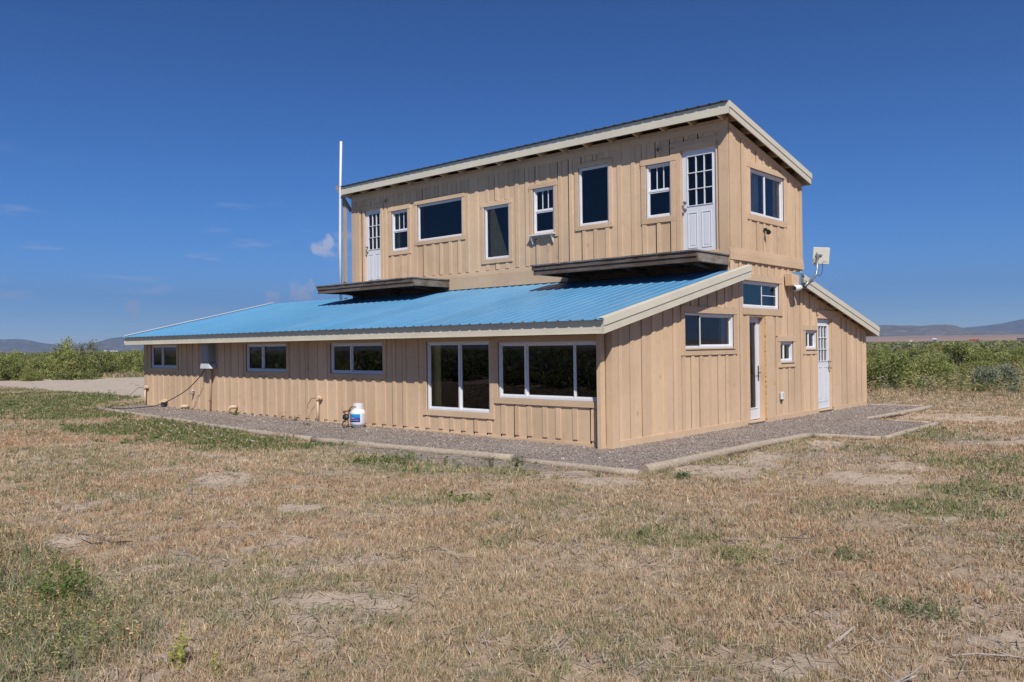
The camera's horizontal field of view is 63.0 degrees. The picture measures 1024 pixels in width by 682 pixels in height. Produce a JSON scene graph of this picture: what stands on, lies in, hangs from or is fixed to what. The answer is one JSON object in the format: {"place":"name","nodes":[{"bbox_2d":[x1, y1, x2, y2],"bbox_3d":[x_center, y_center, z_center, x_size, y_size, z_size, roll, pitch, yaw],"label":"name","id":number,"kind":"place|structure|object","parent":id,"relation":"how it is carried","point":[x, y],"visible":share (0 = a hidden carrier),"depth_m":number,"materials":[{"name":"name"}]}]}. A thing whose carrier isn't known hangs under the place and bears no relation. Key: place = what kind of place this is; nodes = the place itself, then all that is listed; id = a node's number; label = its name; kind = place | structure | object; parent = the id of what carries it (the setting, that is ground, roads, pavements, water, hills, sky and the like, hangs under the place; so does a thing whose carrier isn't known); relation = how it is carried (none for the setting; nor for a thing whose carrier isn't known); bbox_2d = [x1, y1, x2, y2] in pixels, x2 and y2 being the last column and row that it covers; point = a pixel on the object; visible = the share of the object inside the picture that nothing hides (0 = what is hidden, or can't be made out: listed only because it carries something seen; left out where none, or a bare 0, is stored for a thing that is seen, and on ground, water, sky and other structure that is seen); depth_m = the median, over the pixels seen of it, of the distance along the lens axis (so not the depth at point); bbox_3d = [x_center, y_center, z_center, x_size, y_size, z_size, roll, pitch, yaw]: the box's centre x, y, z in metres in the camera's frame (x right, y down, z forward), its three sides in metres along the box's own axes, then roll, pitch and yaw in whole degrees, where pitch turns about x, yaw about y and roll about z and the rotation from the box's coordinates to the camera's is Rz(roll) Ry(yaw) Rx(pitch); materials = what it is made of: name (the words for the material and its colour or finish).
{"place":"outdoors","nodes":[
{"label":"outdoors","id":0,"kind":"place"},
{"bbox_2d":[0,337,143,352],"bbox_3d":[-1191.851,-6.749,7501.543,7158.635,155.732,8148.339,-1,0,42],"label":"mountain","id":1,"kind":"structure","parent":0,"point":[26,346],"depth_m":6213.08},
{"bbox_2d":[0,334,1023,681],"bbox_3d":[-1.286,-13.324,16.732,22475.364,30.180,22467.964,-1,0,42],"label":"ground","id":2,"kind":"structure","parent":0,"point":[124,386],"depth_m":6.48,"materials":[{"name":"beige plant"}]},
{"bbox_2d":[0,349,31,380],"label":"shrub","id":3,"kind":"object","parent":2,"relation":"on","point":[4,366],"visible":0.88,"depth_m":43.89,"materials":[{"name":"green plant"}]},
{"bbox_2d":[18,354,30,366],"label":"shrub","id":4,"kind":"object","parent":2,"relation":"on","point":[26,358],"visible":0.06,"depth_m":49.01,"materials":[{"name":"green plant"}]},
{"bbox_2d":[17,365,44,380],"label":"shrub","id":5,"kind":"object","parent":2,"relation":"on","point":[34,376],"visible":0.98,"depth_m":42.79,"materials":[{"name":"green plant"}]},
{"bbox_2d":[27,357,47,378],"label":"shrub","id":6,"kind":"object","parent":2,"relation":"on","point":[35,364],"visible":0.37,"depth_m":46.10,"materials":[{"name":"green plant"}]},
{"bbox_2d":[21,555,101,605],"bbox_3d":[-2.791,1.521,5.260,0.457,0.317,0.478,-1,0,-3],"label":"weed","id":7,"kind":"object","parent":2,"relation":"on","point":[64,587],"visible":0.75,"depth_m":5.23,"materials":[{"name":"green plant"}]},
{"bbox_2d":[32,336,98,379],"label":"shrub","id":8,"kind":"object","parent":2,"relation":"on","point":[52,362],"visible":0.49,"depth_m":45.36,"materials":[{"name":"green plant"}]},
{"bbox_2d":[49,349,101,379],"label":"shrub","id":9,"kind":"object","parent":2,"relation":"on","point":[88,368],"visible":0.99,"depth_m":44.08,"materials":[{"name":"green plant"}]},
{"bbox_2d":[51,521,110,546],"bbox_3d":[-3.631,1.620,7.081,0.903,0.136,0.109,-1,0,34],"label":"stick","id":10,"kind":"object","parent":2,"relation":"on","point":[79,532],"visible":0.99,"depth_m":7.05,"materials":[{"name":"beige wood"}]},
{"bbox_2d":[74,339,105,376],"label":"shrub","id":11,"kind":"object","parent":2,"relation":"on","point":[89,345],"visible":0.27,"depth_m":47.30,"materials":[{"name":"green plant"}]},
{"bbox_2d":[87,358,107,373],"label":"shrub","id":12,"kind":"object","parent":2,"relation":"on","point":[101,360],"visible":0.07,"depth_m":48.22,"materials":[{"name":"green plant"}]},
{"bbox_2d":[82,539,132,544],"bbox_3d":[-3.320,1.641,6.876,0.386,0.078,0.092,-1,0,-15],"label":"stick","id":13,"kind":"object","parent":2,"relation":"on","point":[101,543],"visible":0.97,"depth_m":6.88,"materials":[{"name":"wood"}]},
{"bbox_2d":[95,350,129,376],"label":"shrub","id":14,"kind":"object","parent":2,"relation":"on","point":[108,362],"visible":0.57,"depth_m":49.12,"materials":[{"name":"green plant"}]},
{"bbox_2d":[100,369,143,376],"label":"verge weeds","id":15,"kind":"object","parent":2,"relation":"on","point":[123,374],"visible":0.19,"depth_m":47.89,"materials":[{"name":"green plant"}]},
{"bbox_2d":[112,350,135,371],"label":"shrub","id":16,"kind":"object","parent":2,"relation":"on","point":[129,366],"visible":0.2,"depth_m":50.85,"materials":[{"name":"green plant"}]},
{"bbox_2d":[111,350,136,365],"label":"shrub","id":17,"kind":"object","parent":2,"relation":"on","point":[131,357],"visible":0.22,"depth_m":53.33,"materials":[{"name":"green plant"}]},
{"bbox_2d":[131,352,142,362],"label":"shrub","id":18,"kind":"object","parent":2,"relation":"on","point":[136,354],"visible":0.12,"depth_m":58.75,"materials":[{"name":"green plant"}]},
{"bbox_2d":[133,349,143,373],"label":"shrub","id":19,"kind":"object","parent":2,"relation":"on","point":[139,367],"visible":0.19,"depth_m":49.23,"materials":[{"name":"green plant"}]},
{"bbox_2d":[97,407,193,422],"bbox_3d":[-8.703,1.751,19.657,0.124,0.135,5.993,0,-1,-45],"label":"log","id":20,"kind":"object","parent":2,"relation":"on","point":[154,416],"visible":0.51,"depth_m":19.22,"materials":[{"name":"beige wood"}]},
{"bbox_2d":[167,620,192,669],"bbox_3d":[-1.676,1.530,4.208,0.166,0.258,0.131,-1,0,42],"label":"weed","id":21,"kind":"object","parent":2,"relation":"on","point":[180,653],"visible":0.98,"depth_m":4.20,"materials":[{"name":"green plant"}]},
{"bbox_2d":[211,651,225,677],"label":"weed","id":22,"kind":"object","parent":2,"relation":"on","point":[217,660],"visible":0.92,"depth_m":4.09,"materials":[{"name":"green plant"}]},
{"bbox_2d":[0,510,502,681],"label":"feathery weeds","id":23,"kind":"object","parent":2,"relation":"on","point":[77,611],"visible":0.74,"depth_m":4.80,"materials":[{"name":"green plant"}]},
{"bbox_2d":[191,421,312,441],"bbox_3d":[-5.066,1.708,15.899,4.557,0.132,0.158,-1,-1,44],"label":"log","id":24,"kind":"object","parent":2,"relation":"on","point":[271,433],"visible":0.6,"depth_m":15.37,"materials":[{"name":"beige wood"}]},
{"bbox_2d":[310,437,515,461],"bbox_3d":[-1.691,1.673,12.961,4.276,0.142,0.145,-1,0,37],"label":"log","id":25,"kind":"object","parent":2,"relation":"on","point":[466,453],"visible":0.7,"depth_m":12.62,"materials":[{"name":"beige wood"}]},
{"bbox_2d":[387,536,439,552],"bbox_3d":[-0.797,1.601,6.579,0.434,0.105,0.148,-1,0,7],"label":"stick","id":26,"kind":"object","parent":2,"relation":"on","point":[413,549],"visible":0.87,"depth_m":6.55,"materials":[{"name":"beige wood"}]},
{"bbox_2d":[485,456,495,466],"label":"weed","id":27,"kind":"object","parent":2,"relation":"on","point":[490,462],"visible":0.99,"depth_m":11.15,"materials":[{"name":"green plant"}]},
{"bbox_2d":[123,100,879,448],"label":"house","id":28,"kind":"structure","parent":2,"relation":"on","point":[647,294],"depth_m":17.13,"materials":[{"name":"beige wood"}]},
{"bbox_2d":[121,385,148,405],"bbox_3d":[-10.330,1.512,22.927,0.717,0.606,0.100,-1,0,-13],"label":"standpipe","id":29,"kind":"object","parent":28,"relation":"attached to","point":[146,387],"visible":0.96,"depth_m":22.95,"materials":[{"name":"beige metal"}]},
{"bbox_2d":[159,399,167,406],"bbox_3d":[-9.299,1.646,22.260,0.266,0.219,0.148,-1,0,42],"label":"dryer vent","id":30,"kind":"object","parent":28,"relation":"attached to","point":[163,401],"visible":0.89,"depth_m":22.19,"materials":[{"name":"metal"}]},
{"bbox_2d":[148,344,178,371],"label":"window","id":31,"kind":"structure","parent":28,"relation":"in","point":[172,368],"depth_m":22.54,"materials":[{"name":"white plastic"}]},
{"bbox_2d":[200,343,216,410],"bbox_3d":[-7.475,0.915,20.597,0.468,1.716,0.203,-1,0,42],"label":"electric box","id":32,"kind":"object","parent":28,"relation":"attached to","point":[207,355],"visible":0.94,"depth_m":20.55,"materials":[{"name":"grey metal"}]},
{"bbox_2d":[69,369,204,411],"bbox_3d":[-9.420,1.233,21.168,3.740,1.076,0.656,-1,0,4],"label":"extension cord","id":33,"kind":"object","parent":32,"relation":"hanging from","point":[155,405],"visible":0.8,"depth_m":21.13,"materials":[{"name":"black rubber"}]},
{"bbox_2d":[227,405,237,413],"bbox_3d":[-6.636,1.639,19.850,0.250,0.233,0.097,-1,0,-17],"label":"drain elbow","id":34,"kind":"object","parent":28,"relation":"attached to","point":[231,407],"visible":0.91,"depth_m":19.81,"materials":[{"name":"beige plastic"}]},
{"bbox_2d":[243,341,289,375],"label":"window","id":35,"kind":"structure","parent":28,"relation":"in","point":[247,371],"depth_m":19.26,"materials":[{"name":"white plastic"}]},
{"bbox_2d":[308,395,322,421],"bbox_3d":[-4.178,1.447,17.681,0.362,0.607,0.108,-1,0,12],"label":"standpipe","id":36,"kind":"object","parent":28,"relation":"attached to","point":[318,398],"visible":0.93,"depth_m":17.63,"materials":[{"name":"beige metal"}]},
{"bbox_2d":[335,141,351,299],"bbox_3d":[-4.678,-3.346,23.293,0.484,4.422,0.136,-1,0,2],"label":"mast","id":37,"kind":"object","parent":28,"relation":"on","point":[345,205],"visible":0.84,"depth_m":23.28,"materials":[{"name":"white plastic"}]},
{"bbox_2d":[327,339,386,378],"bbox_3d":[-3.129,0.350,16.945,1.909,0.820,0.132,-1,0,42],"label":"window","id":38,"kind":"structure","parent":28,"relation":"in","point":[332,372],"depth_m":17.04,"materials":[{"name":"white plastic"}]},
{"bbox_2d":[364,207,384,280],"bbox_3d":[-3.713,-2.531,22.688,0.820,2.120,0.150,-1,0,42],"label":"door","id":39,"kind":"structure","parent":28,"relation":"in","point":[374,259],"depth_m":22.76,"materials":[{"name":"white paint"}]},
{"bbox_2d":[388,204,410,255],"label":"window","id":40,"kind":"structure","parent":28,"relation":"in","point":[394,230],"depth_m":22.10,"materials":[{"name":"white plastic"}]},
{"bbox_2d":[414,192,464,245],"bbox_3d":[-1.774,-3.031,20.988,1.840,1.140,0.194,-1,0,42],"label":"window","id":41,"kind":"structure","parent":28,"relation":"in","point":[419,239],"depth_m":21.08,"materials":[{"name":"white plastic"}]},
{"bbox_2d":[422,336,494,418],"bbox_3d":[-0.931,0.635,15.031,1.810,1.450,0.194,-1,0,42],"label":"window","id":42,"kind":"structure","parent":28,"relation":"in","point":[434,371],"depth_m":15.16,"materials":[{"name":"white plastic"}]},
{"bbox_2d":[480,198,512,263],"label":"window","id":43,"kind":"structure","parent":28,"relation":"in","point":[493,249],"depth_m":19.85,"materials":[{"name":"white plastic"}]},
{"bbox_2d":[528,233,554,243],"bbox_3d":[0.657,-2.280,18.628,0.720,0.195,0.105,-1,0,42],"label":"shelf","id":44,"kind":"object","parent":28,"relation":"attached to","point":[550,234],"depth_m":18.55,"materials":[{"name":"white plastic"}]},
{"bbox_2d":[529,180,557,238],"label":"window","id":45,"kind":"structure","parent":28,"relation":"in","point":[533,189],"depth_m":18.74,"materials":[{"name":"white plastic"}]},
{"bbox_2d":[493,334,596,407],"bbox_3d":[0.550,0.482,13.671,2.235,1.140,0.132,-1,0,42],"label":"window","id":46,"kind":"structure","parent":28,"relation":"in","point":[526,341],"depth_m":13.79,"materials":[{"name":"white plastic"}]},
{"bbox_2d":[574,158,612,230],"bbox_3d":[1.760,-3.099,17.801,0.989,1.435,0.132,-1,0,42],"label":"window","id":47,"kind":"structure","parent":28,"relation":"in","point":[578,181],"depth_m":17.84,"materials":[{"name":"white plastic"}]},
{"bbox_2d":[640,155,675,224],"bbox_3d":[2.955,-3.011,16.738,0.816,1.295,0.132,-1,0,42],"label":"window","id":48,"kind":"structure","parent":28,"relation":"in","point":[645,170],"depth_m":16.83,"materials":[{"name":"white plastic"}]},
{"bbox_2d":[675,140,716,250],"bbox_3d":[3.580,-2.707,16.171,0.885,2.205,0.126,-1,0,42],"label":"door","id":49,"kind":"structure","parent":28,"relation":"in","point":[696,225],"depth_m":16.20,"materials":[{"name":"white paint"}]},
{"bbox_2d":[680,305,737,355],"bbox_3d":[3.524,-0.183,15.109,0.210,0.865,2.072,-1,0,42],"label":"window","id":50,"kind":"structure","parent":28,"relation":"in","point":[721,313],"depth_m":15.16,"materials":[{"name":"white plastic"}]},
{"bbox_2d":[746,316,767,422],"bbox_3d":[4.759,0.556,16.492,0.190,2.085,0.844,-1,0,42],"label":"door","id":51,"kind":"structure","parent":28,"relation":"in","point":[759,412],"depth_m":16.70,"materials":[{"name":"white paint"}]},
{"bbox_2d":[742,274,782,315],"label":"window","id":52,"kind":"structure","parent":28,"relation":"in","point":[754,303],"depth_m":16.81,"materials":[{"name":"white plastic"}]},
{"bbox_2d":[746,161,786,227],"bbox_3d":[5.110,-2.936,16.954,0.194,1.135,1.817,-1,0,42],"label":"window","id":53,"kind":"structure","parent":28,"relation":"in","point":[752,175],"depth_m":16.91,"materials":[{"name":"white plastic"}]},
{"bbox_2d":[775,336,796,367],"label":"window","id":54,"kind":"structure","parent":28,"relation":"in","point":[791,361],"depth_m":17.51,"materials":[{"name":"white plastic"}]},
{"bbox_2d":[789,285,802,290],"bbox_3d":[5.914,-1.144,17.522,0.272,0.220,0.281,-1,0,42],"label":"security camera","id":55,"kind":"object","parent":28,"relation":"attached to","point":[797,287],"visible":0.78,"depth_m":17.40,"materials":[{"name":"white plastic"}]},
{"bbox_2d":[803,325,818,353],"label":"window","id":56,"kind":"structure","parent":28,"relation":"in","point":[807,329],"depth_m":18.44,"materials":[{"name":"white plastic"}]},
{"bbox_2d":[803,247,829,288],"bbox_3d":[6.442,-1.570,17.975,0.854,0.943,0.292,0,0,-31],"label":"antenna","id":57,"kind":"object","parent":28,"relation":"attached to","point":[821,255],"visible":1,"depth_m":18.09,"materials":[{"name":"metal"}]},
{"bbox_2d":[816,315,832,410],"bbox_3d":[7.095,0.496,19.076,0.135,2.160,0.830,-1,0,42],"label":"door","id":58,"kind":"structure","parent":28,"relation":"in","point":[824,367],"depth_m":19.16,"materials":[{"name":"white paint"}]},
{"bbox_2d":[0,389,1019,634],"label":"clover patch","id":59,"kind":"object","parent":2,"relation":"on","point":[182,427],"visible":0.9,"depth_m":14.77,"materials":[{"name":"green plant"}]},
{"bbox_2d":[1,340,1023,358],"bbox_3d":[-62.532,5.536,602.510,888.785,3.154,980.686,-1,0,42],"label":"scrub","id":60,"kind":"object","parent":2,"relation":"on","point":[982,344],"visible":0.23,"depth_m":106.23,"materials":[{"name":"green plant"}]},
{"bbox_2d":[510,452,524,465],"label":"weed","id":61,"kind":"object","parent":2,"relation":"on","point":[518,459],"visible":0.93,"depth_m":11.12,"materials":[{"name":"green plant"}]},
{"bbox_2d":[109,404,929,469],"bbox_3d":[-0.254,1.671,20.629,19.250,0.113,14.190,-1,0,42],"label":"gravel bed","id":62,"kind":"object","parent":2,"relation":"on","point":[601,459],"visible":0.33,"depth_m":14.39,"materials":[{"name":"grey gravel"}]},
{"bbox_2d":[341,403,365,427],"bbox_3d":[-3.065,1.462,16.334,0.358,0.479,0.407,-1,0,42],"label":"gas cylinder","id":63,"kind":"object","parent":62,"relation":"on","point":[357,415],"visible":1,"depth_m":16.26,"materials":[{"name":"white metal"}]},
{"bbox_2d":[516,524,545,542],"bbox_3d":[0.130,1.585,6.878,0.345,0.117,0.201,-1,0,20],"label":"stick","id":64,"kind":"object","parent":2,"relation":"on","point":[530,538],"visible":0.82,"depth_m":6.87,"materials":[{"name":"wood"}]},
{"bbox_2d":[512,457,641,475],"bbox_3d":[0.800,1.642,10.909,2.093,0.107,0.111,-1,-1,43],"label":"log","id":65,"kind":"object","parent":2,"relation":"on","point":[587,467],"visible":0.64,"depth_m":10.74,"materials":[{"name":"beige wood"}]},
{"bbox_2d":[322,433,1011,473],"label":"spilt gravel","id":66,"kind":"structure","parent":2,"relation":"on","point":[767,460],"depth_m":12.11,"materials":[{"name":"grey gravel"}]},
{"bbox_2d":[882,421,940,439],"bbox_3d":[7.153,1.590,14.893,0.113,0.098,3.233,-1,0,41],"label":"log","id":67,"kind":"object","parent":66,"relation":"on","point":[899,433],"visible":0.69,"depth_m":14.64,"materials":[{"name":"beige wood"}]},
{"bbox_2d":[674,469,688,478],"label":"weed","id":68,"kind":"object","parent":2,"relation":"on","point":[679,474],"visible":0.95,"depth_m":9.96,"materials":[{"name":"green plant"}]},
{"bbox_2d":[640,432,814,473],"bbox_3d":[3.369,1.603,12.351,0.191,0.136,5.162,-1,0,42],"label":"log","id":69,"kind":"object","parent":2,"relation":"on","point":[684,460],"visible":0.73,"depth_m":11.77,"materials":[{"name":"beige wood"}]},
{"bbox_2d":[685,541,769,565],"bbox_3d":[1.633,1.569,6.172,0.567,0.122,0.492,-1,0,-13],"label":"weed","id":70,"kind":"object","parent":2,"relation":"on","point":[746,558],"visible":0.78,"depth_m":6.14,"materials":[{"name":"green plant"}]},
{"bbox_2d":[719,534,747,540],"bbox_3d":[1.798,1.603,6.779,0.277,0.039,0.067,-1,0,35],"label":"stick","id":71,"kind":"object","parent":2,"relation":"on","point":[733,540],"visible":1,"depth_m":6.75,"materials":[{"name":"beige wood"}]},
{"bbox_2d":[782,527,819,538],"bbox_3d":[2.337,1.557,6.768,0.285,0.103,0.125,-1,0,11],"label":"stick","id":72,"kind":"object","parent":2,"relation":"on","point":[784,536],"visible":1,"depth_m":6.78,"materials":[{"name":"beige wood"}]},
{"bbox_2d":[825,626,854,649],"bbox_3d":[1.794,1.589,4.446,0.133,0.048,0.342,-1,0,42],"label":"stick","id":73,"kind":"object","parent":2,"relation":"on","point":[843,636],"visible":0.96,"depth_m":4.42,"materials":[{"name":"grey wood"}]},
{"bbox_2d":[814,433,880,439],"bbox_3d":[5.550,1.607,13.997,1.160,0.092,0.099,-1,0,32],"label":"log","id":74,"kind":"object","parent":2,"relation":"on","point":[861,437],"visible":0.68,"depth_m":13.92,"materials":[{"name":"beige wood"}]},
{"bbox_2d":[818,539,886,568],"bbox_3d":[2.483,1.563,6.179,0.490,0.114,0.658,-1,0,-6],"label":"weed","id":75,"kind":"object","parent":2,"relation":"on","point":[845,552],"visible":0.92,"depth_m":6.16,"materials":[{"name":"green plant"}]},
{"bbox_2d":[866,347,886,360],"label":"shrub","id":76,"kind":"object","parent":2,"relation":"on","point":[873,352],"visible":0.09,"depth_m":47.94,"materials":[{"name":"green plant"}]},
{"bbox_2d":[863,665,922,681],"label":"stick","id":77,"kind":"object","parent":2,"relation":"on","point":[907,677],"visible":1,"depth_m":3.84,"materials":[{"name":"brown wood"}]},
{"bbox_2d":[866,351,922,388],"bbox_3d":[12.627,1.005,27.959,2.059,1.376,2.011,0,0,-31],"label":"shrub","id":78,"kind":"object","parent":2,"relation":"on","point":[893,360],"visible":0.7,"depth_m":27.72,"materials":[{"name":"green plant"}]},
{"bbox_2d":[867,404,923,405],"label":"log","id":79,"kind":"object","parent":2,"relation":"on","point":[895,404],"visible":0.41,"depth_m":20.73,"materials":[{"name":"beige wood"}]},
{"bbox_2d":[864,405,933,419],"bbox_3d":[8.688,1.590,18.599,0.149,0.120,3.958,-1,-1,44],"label":"log","id":80,"kind":"object","parent":2,"relation":"on","point":[920,409],"visible":0.73,"depth_m":18.49,"materials":[{"name":"beige wood"}]},
{"bbox_2d":[883,419,931,422],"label":"log","id":81,"kind":"object","parent":2,"relation":"on","point":[909,420],"visible":0.51,"depth_m":16.50,"materials":[{"name":"beige wood"}]},
{"bbox_2d":[897,347,920,355],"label":"shrub","id":82,"kind":"object","parent":2,"relation":"on","point":[908,351],"visible":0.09,"depth_m":61.92,"materials":[{"name":"green plant"}]},
{"bbox_2d":[894,356,924,372],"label":"shrub","id":83,"kind":"object","parent":2,"relation":"on","point":[911,362],"visible":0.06,"depth_m":31.12,"materials":[{"name":"green plant"}]},
{"bbox_2d":[835,589,984,626],"bbox_3d":[2.429,1.561,4.973,0.759,0.103,0.725,-1,0,42],"label":"weed","id":84,"kind":"object","parent":2,"relation":"on","point":[917,608],"visible":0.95,"depth_m":4.91,"materials":[{"name":"green plant"}]},
{"bbox_2d":[899,346,928,360],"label":"shrub","id":85,"kind":"object","parent":2,"relation":"on","point":[916,351],"visible":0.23,"depth_m":48.18,"materials":[{"name":"green plant"}]},
{"bbox_2d":[908,347,958,379],"bbox_3d":[15.008,0.937,29.921,2.128,1.478,2.133,-1,0,-14],"label":"shrub","id":86,"kind":"object","parent":2,"relation":"on","point":[933,367],"visible":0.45,"depth_m":29.59,"materials":[{"name":"green plant"}]},
{"bbox_2d":[927,342,943,350],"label":"shrub","id":87,"kind":"object","parent":2,"relation":"on","point":[937,346],"visible":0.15,"depth_m":76.97,"materials":[{"name":"green plant"}]},
{"bbox_2d":[866,359,1023,394],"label":"tall weeds","id":88,"kind":"object","parent":2,"relation":"on","point":[948,382],"visible":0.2,"depth_m":26.84,"materials":[{"name":"green plant"}]},
{"bbox_2d":[932,371,960,384],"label":"shrub","id":89,"kind":"object","parent":2,"relation":"on","point":[945,376],"visible":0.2,"depth_m":28.23,"materials":[{"name":"green plant"}]},
{"bbox_2d":[933,350,960,363],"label":"shrub","id":90,"kind":"object","parent":2,"relation":"on","point":[943,355],"visible":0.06,"depth_m":44.28,"materials":[{"name":"green plant"}]},
{"bbox_2d":[941,359,971,375],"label":"shrub","id":91,"kind":"object","parent":2,"relation":"on","point":[960,368],"visible":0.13,"depth_m":31.24,"materials":[{"name":"green plant"}]},
{"bbox_2d":[938,340,1000,367],"bbox_3d":[21.788,0.774,40.071,3.072,1.769,2.745,-1,0,42],"label":"shrub","id":92,"kind":"object","parent":2,"relation":"on","point":[960,352],"visible":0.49,"depth_m":39.73,"materials":[{"name":"green plant"}]},
{"bbox_2d":[965,360,994,368],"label":"shrub","id":93,"kind":"object","parent":2,"relation":"on","point":[974,363],"visible":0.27,"depth_m":36.99,"materials":[{"name":"green plant"}]},
{"bbox_2d":[938,633,1023,659],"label":"stick","id":94,"kind":"object","parent":2,"relation":"on","point":[984,654],"visible":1,"depth_m":4.18,"materials":[{"name":"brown wood"}]},
{"bbox_2d":[971,383,990,391],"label":"shrub","id":95,"kind":"object","parent":2,"relation":"on","point":[981,386],"visible":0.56,"depth_m":25.63,"materials":[{"name":"green plant"}]},
{"bbox_2d":[980,347,1009,365],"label":"shrub","id":96,"kind":"object","parent":2,"relation":"on","point":[1001,358],"visible":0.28,"depth_m":43.49,"materials":[{"name":"green plant"}]},
{"bbox_2d":[968,362,1023,390],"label":"shrub","id":97,"kind":"object","parent":2,"relation":"on","point":[991,373],"visible":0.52,"depth_m":26.71,"materials":[{"name":"green plant"}]},
{"bbox_2d":[989,347,1005,353],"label":"shrub","id":98,"kind":"object","parent":2,"relation":"on","point":[999,349],"visible":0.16,"depth_m":61.06,"materials":[{"name":"green plant"}]},
{"bbox_2d":[995,344,1023,365],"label":"shrub","id":99,"kind":"object","parent":2,"relation":"on","point":[1016,356],"visible":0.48,"depth_m":45.55,"materials":[{"name":"green plant"}]},
{"bbox_2d":[1006,386,1023,392],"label":"shrub","id":100,"kind":"object","parent":2,"relation":"on","point":[1012,388],"visible":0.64,"depth_m":24.78,"materials":[{"name":"green plant"}]},
{"bbox_2d":[0,0,1023,344],"label":"sky","id":101,"kind":"structure","parent":0,"point":[163,163],"materials":[{"name":"blue"}]},
{"bbox_2d":[866,324,1023,336],"bbox_3d":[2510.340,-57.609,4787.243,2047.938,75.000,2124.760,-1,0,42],"label":"hills","id":102,"kind":"structure","parent":0,"point":[911,330],"depth_m":4363.14,"materials":[{"name":"grey"}]},
{"bbox_2d":[965,319,1023,332],"bbox_3d":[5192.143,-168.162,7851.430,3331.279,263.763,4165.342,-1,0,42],"label":"mountain","id":103,"kind":"structure","parent":0,"point":[1015,326],"depth_m":7414.61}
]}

